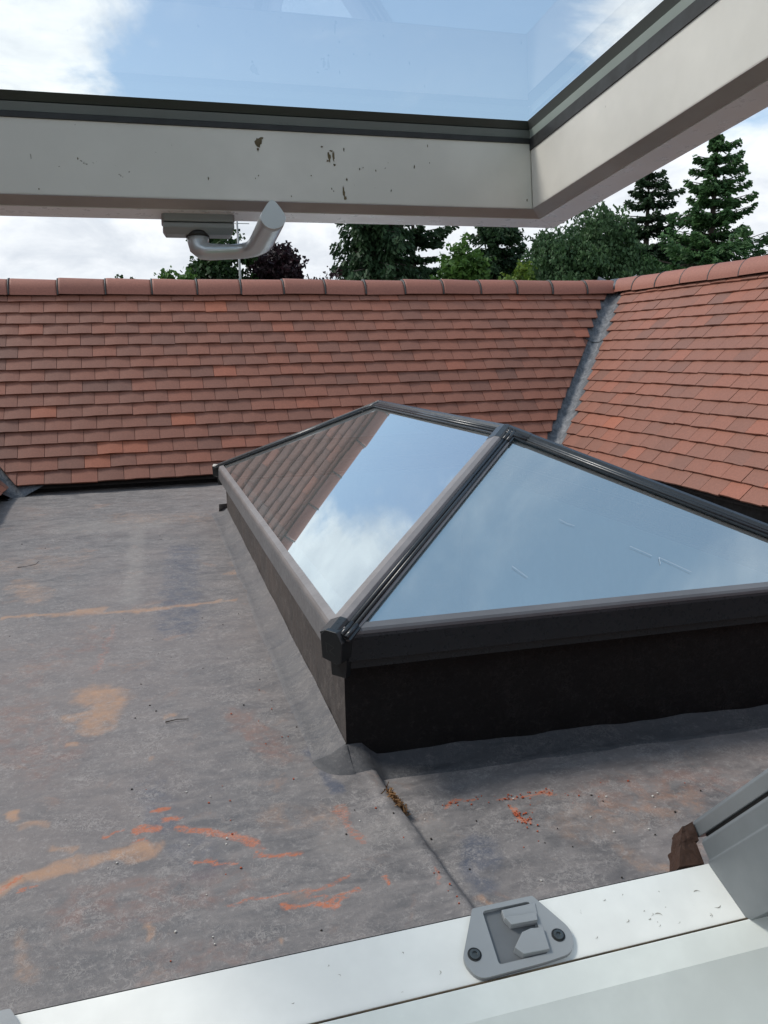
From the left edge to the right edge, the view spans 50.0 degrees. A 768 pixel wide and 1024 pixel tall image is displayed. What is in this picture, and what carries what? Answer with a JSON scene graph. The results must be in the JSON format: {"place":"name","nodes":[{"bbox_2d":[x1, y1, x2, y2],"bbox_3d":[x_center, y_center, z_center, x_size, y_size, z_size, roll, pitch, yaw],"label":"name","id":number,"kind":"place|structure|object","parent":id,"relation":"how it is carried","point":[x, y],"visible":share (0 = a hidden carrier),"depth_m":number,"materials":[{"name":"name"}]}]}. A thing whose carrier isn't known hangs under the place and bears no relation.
{"place":"outdoors","nodes":[
{"label":"outdoors","id":0,"kind":"place"},
{"bbox_2d":[0,482,767,1013],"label":"flat roof","id":1,"kind":"structure","parent":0,"point":[104,590],"depth_m":1.85,"materials":[{"name":"rubber"}]},
{"bbox_2d":[9,548,701,930],"bbox_3d":[-1.069,0.421,2.894,1.819,0.115,4.055,-9,13,-34],"label":"dark grit","id":2,"kind":"object","parent":1,"relation":"on","point":[393,812],"visible":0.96,"depth_m":1.87,"materials":[{"name":"grey"}]},
{"bbox_2d":[65,637,657,944],"bbox_3d":[-0.799,0.574,2.178,2.724,0.078,1.181,7,14,36],"label":"pale grit","id":3,"kind":"object","parent":1,"relation":"on","point":[175,931],"visible":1,"depth_m":1.73,"materials":[{"name":"grey"}]},
{"bbox_2d":[381,782,409,815],"bbox_3d":[0.028,0.641,1.828,0.051,0.054,0.093,-8,13,-32],"label":"moss clump","id":4,"kind":"object","parent":1,"relation":"on","point":[400,804],"visible":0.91,"depth_m":1.81,"materials":[{"name":"brown plant"}]},
{"bbox_2d":[146,689,684,961],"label":"tile crumbs","id":5,"kind":"object","parent":1,"relation":"on","point":[514,813],"visible":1,"depth_m":1.81,"materials":[{"name":"brown tile"}]},
{"bbox_2d":[212,400,767,780],"bbox_3d":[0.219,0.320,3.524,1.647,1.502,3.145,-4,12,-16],"label":"roof lantern","id":6,"kind":"object","parent":1,"relation":"on","point":[431,592],"visible":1,"depth_m":2.18,"materials":[{"name":"black glass"}]},
{"bbox_2d":[0,0,767,279],"label":"sky","id":7,"kind":"structure","parent":0,"point":[489,59],"materials":[{"name":"blue"}]},
{"bbox_3d":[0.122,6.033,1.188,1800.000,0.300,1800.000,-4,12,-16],"label":"ground","id":8,"kind":"structure","parent":0,"visible":0},
{"bbox_2d":[114,274,135,278],"bbox_3d":[-9.402,-4.659,32.340,1.674,9.029,1.616,0,11,7],"label":"garden shrub","id":9,"kind":"object","parent":8,"relation":"on","point":[117,276],"visible":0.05,"depth_m":31.37,"materials":[{"name":"green plant"}]},
{"bbox_2d":[154,265,196,279],"bbox_3d":[-5.634,-2.620,23.220,1.593,8.411,1.905,2,12,15],"label":"garden shrub","id":10,"kind":"object","parent":8,"relation":"on","point":[164,274],"visible":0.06,"depth_m":22.58,"materials":[{"name":"green plant"}]},
{"bbox_2d":[179,229,265,279],"bbox_3d":[-4.887,-3.884,25.425,3.324,10.004,3.406,3,12,21],"label":"yew tree","id":11,"kind":"object","parent":8,"relation":"on","point":[213,269],"visible":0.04,"depth_m":23.83,"materials":[{"name":"green plant"}]},
{"bbox_2d":[234,221,248,279],"bbox_3d":[-2.779,-2.135,17.850,0.600,9.400,0.063,-4,12,-16],"label":"aerial mast","id":12,"kind":"object","parent":8,"relation":"on","point":[239,262],"visible":0.23,"depth_m":17.09,"materials":[{"name":"grey metal"}]},
{"bbox_2d":[243,240,316,279],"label":"copper beech","id":13,"kind":"object","parent":8,"relation":"on","point":[278,261],"visible":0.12,"depth_m":25.47,"materials":[{"name":"purple plant"}]},
{"bbox_2d":[319,266,342,279],"bbox_3d":[-1.650,-3.209,25.567,1.042,8.496,1.061,-4,12,-16],"label":"plum bush","id":14,"kind":"object","parent":8,"relation":"on","point":[331,274],"visible":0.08,"depth_m":24.57,"materials":[{"name":"plant"}]},
{"bbox_2d":[329,223,431,280],"bbox_3d":[-0.464,-4.794,25.479,4.940,11.585,4.105,-10,14,-39],"label":"cypress tree","id":15,"kind":"object","parent":8,"relation":"on","point":[378,251],"visible":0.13,"depth_m":24.42,"materials":[{"name":"green plant"}]},
{"bbox_2d":[398,225,459,279],"bbox_3d":[1.194,-5.005,27.810,4.026,11.032,4.867,1,11,12],"label":"cedar tree","id":16,"kind":"object","parent":8,"relation":"on","point":[424,237],"visible":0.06,"depth_m":26.99,"materials":[{"name":"green plant"}]},
{"bbox_2d":[429,232,495,279],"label":"ash tree","id":17,"kind":"object","parent":8,"relation":"on","point":[460,264],"visible":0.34,"depth_m":20.27,"materials":[{"name":"green plant"}]},
{"bbox_2d":[467,226,526,279],"bbox_3d":[4.153,-5.881,29.456,4.258,11.999,4.509,-4,12,-16],"label":"fir tree","id":18,"kind":"object","parent":8,"relation":"on","point":[494,239],"visible":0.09,"depth_m":28.54,"materials":[{"name":"green plant"}]},
{"bbox_2d":[498,259,537,279],"bbox_3d":[3.220,-2.134,20.570,1.730,8.124,1.870,-4,12,-16],"label":"hazel bush","id":19,"kind":"object","parent":8,"relation":"on","point":[519,272],"visible":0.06,"depth_m":19.96,"materials":[{"name":"green plant"}]},
{"bbox_2d":[517,220,606,280],"bbox_3d":[5.584,-4.228,26.248,3.568,9.959,3.388,-4,12,-16],"label":"birch tree","id":20,"kind":"object","parent":8,"relation":"on","point":[572,259],"visible":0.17,"depth_m":25.10,"materials":[{"name":"green plant"}]},
{"bbox_2d":[524,226,640,278],"bbox_3d":[8.539,-7.674,39.309,9.019,11.564,8.296,6,13,33],"label":"background tree","id":21,"kind":"object","parent":8,"relation":"on","point":[532,240],"depth_m":38.33,"materials":[{"name":"green plant"}]},
{"bbox_2d":[555,200,662,279],"bbox_3d":[6.957,-4.870,27.584,4.309,10.641,4.317,5,13,28],"label":"birch tree","id":22,"kind":"object","parent":8,"relation":"on","point":[619,246],"visible":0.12,"depth_m":26.18,"materials":[{"name":"green plant"}]},
{"bbox_2d":[615,169,689,274],"bbox_3d":[9.155,-6.566,31.069,7.804,12.521,7.051,-4,12,-16],"label":"cedar tree","id":23,"kind":"object","parent":8,"relation":"on","point":[647,199],"visible":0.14,"depth_m":30.12,"materials":[{"name":"green plant"}]},
{"bbox_2d":[640,228,703,273],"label":"background tree","id":24,"kind":"object","parent":8,"relation":"on","point":[682,262],"visible":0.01,"depth_m":38.73,"materials":[{"name":"green plant"}]},
{"bbox_2d":[642,134,767,273],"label":"cedar tree","id":25,"kind":"object","parent":8,"relation":"on","point":[708,247],"visible":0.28,"depth_m":27.35,"materials":[{"name":"green plant"}]},
{"bbox_3d":[0.441,2.601,4.706,7.800,5.040,8.100,-4,12,-16],"label":"house wall","id":26,"kind":"object","parent":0,"visible":0},
{"bbox_2d":[0,468,44,500],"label":"tiled roof","id":27,"kind":"structure","parent":26,"relation":"on","point":[9,490],"depth_m":5.31,"materials":[{"name":"ceramic"}]},
{"bbox_2d":[0,278,618,492],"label":"tiled roof","id":28,"kind":"structure","parent":26,"relation":"on","point":[106,383],"depth_m":6.19,"materials":[{"name":"tile"}]},
{"bbox_2d":[547,255,767,523],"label":"tiled roof","id":29,"kind":"structure","parent":26,"relation":"on","point":[669,384],"depth_m":5.61,"materials":[{"name":"tile"}]},
{"bbox_3d":[0.860,-0.040,0.264,6.600,2.042,1.724,-4,12,-16],"label":"tiled roof","id":30,"kind":"object","parent":26,"relation":"on","visible":0},
{"bbox_2d":[0,0,767,1023],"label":"roof window","id":31,"kind":"structure","parent":30,"relation":"attached to","point":[684,938],"depth_m":0.76,"materials":[{"name":"paint"}]}
]}

